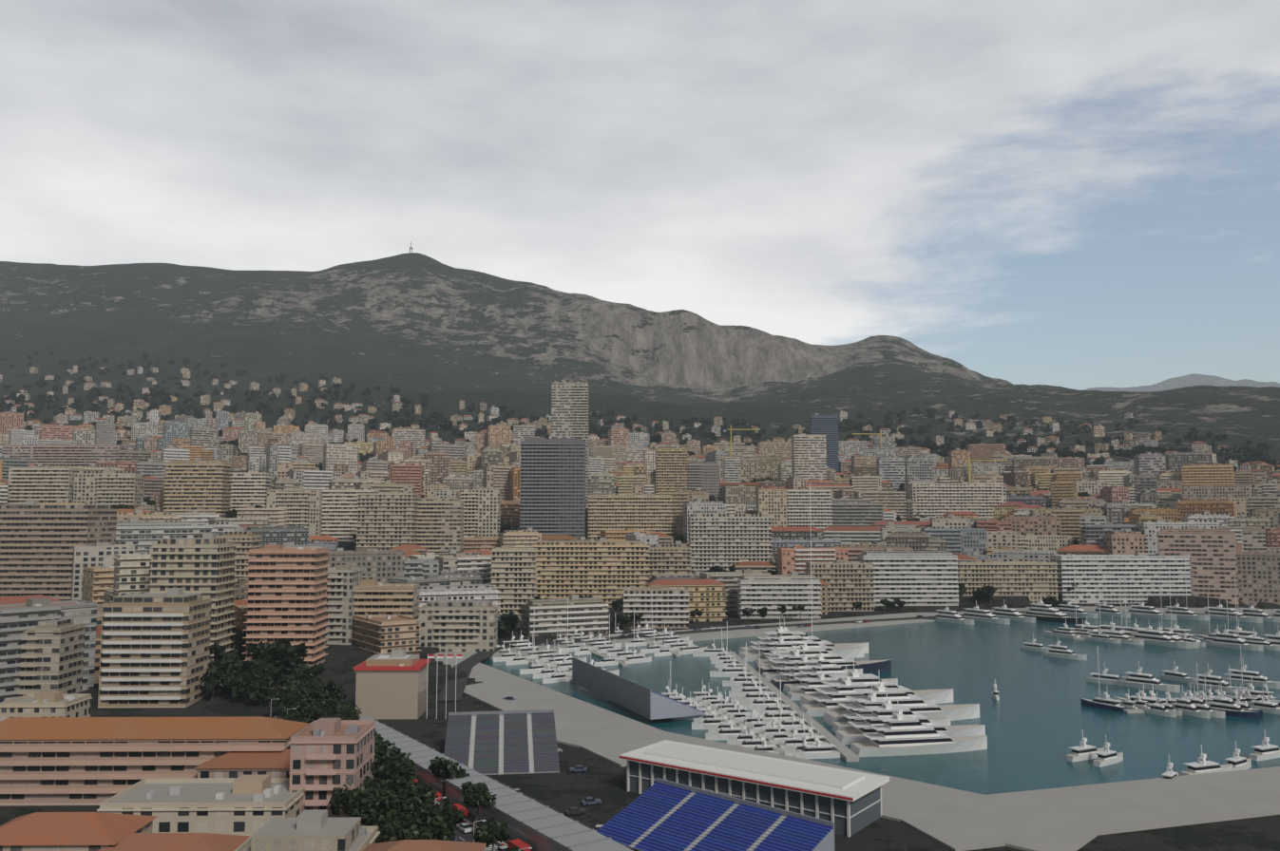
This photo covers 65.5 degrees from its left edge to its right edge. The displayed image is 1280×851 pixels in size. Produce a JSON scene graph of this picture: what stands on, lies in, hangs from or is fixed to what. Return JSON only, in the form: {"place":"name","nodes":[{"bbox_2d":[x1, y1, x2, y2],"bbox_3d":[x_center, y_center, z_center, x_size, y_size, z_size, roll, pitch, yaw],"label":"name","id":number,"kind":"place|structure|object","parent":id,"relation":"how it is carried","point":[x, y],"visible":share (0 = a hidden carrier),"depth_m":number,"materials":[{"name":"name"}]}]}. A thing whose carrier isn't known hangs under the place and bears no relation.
{"place":"outdoors","nodes":[
{"label":"outdoors","id":0,"kind":"place"},
{"bbox_2d":[0,252,1279,850],"bbox_3d":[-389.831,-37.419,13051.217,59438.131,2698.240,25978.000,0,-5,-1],"label":"terrain","id":1,"kind":"structure","parent":0,"point":[414,327],"depth_m":2849.11,"materials":[{"name":"green plant"}]},
{"bbox_2d":[0,581,498,850],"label":"buildings","id":2,"kind":"structure","parent":1,"relation":"on","point":[214,784],"depth_m":222.66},
{"bbox_2d":[270,649,889,850],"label":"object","id":3,"kind":"object","parent":1,"relation":"on","point":[695,798],"visible":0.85,"depth_m":218.42,"materials":[{"name":"grey concrete"}]},
{"bbox_2d":[0,241,1279,708],"bbox_3d":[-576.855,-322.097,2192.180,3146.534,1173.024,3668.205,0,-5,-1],"label":"city buildings","id":4,"kind":"structure","parent":1,"relation":"on","point":[144,593],"depth_m":769.57,"materials":[{"name":"beige concrete"}]},
{"bbox_2d":[0,350,1279,850],"bbox_3d":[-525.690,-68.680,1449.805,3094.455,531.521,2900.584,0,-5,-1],"label":"tree","id":5,"kind":"object","parent":1,"relation":"on","point":[401,805],"depth_m":555.24,"materials":[{"name":"green plant"}]},
{"bbox_2d":[515,637,1146,762],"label":"piers","id":6,"kind":"structure","parent":1,"relation":"on","point":[847,754],"depth_m":333.19,"materials":[{"name":"grey concrete"}]},
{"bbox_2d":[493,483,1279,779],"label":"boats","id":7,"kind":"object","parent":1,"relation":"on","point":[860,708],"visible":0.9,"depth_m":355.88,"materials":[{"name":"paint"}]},
{"bbox_2d":[0,0,1279,390],"label":"sky","id":8,"kind":"structure","parent":0,"point":[1080,195],"materials":[{"name":"white"}]},
{"bbox_2d":[270,611,1026,850],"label":"road asphalt","id":9,"kind":"structure","parent":0,"point":[467,665],"depth_m":405.64,"materials":[{"name":"grey asphalt"}]},
{"bbox_2d":[453,615,923,850],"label":"cars","id":10,"kind":"object","parent":9,"relation":"on","point":[465,828],"visible":0.42,"depth_m":223.48,"materials":[{"name":"paint"}]},
{"bbox_2d":[434,606,1279,850],"bbox_3d":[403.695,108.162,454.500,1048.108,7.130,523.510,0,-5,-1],"label":"quay pavement","id":11,"kind":"structure","parent":0,"point":[1069,818],"depth_m":230.87,"materials":[{"name":"grey concrete"}]},
{"bbox_2d":[479,611,1279,795],"bbox_3d":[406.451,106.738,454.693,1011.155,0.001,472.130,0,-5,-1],"label":"harbour water","id":12,"kind":"structure","parent":0,"point":[1036,718],"depth_m":372.08,"materials":[{"name":"teal liquid"}]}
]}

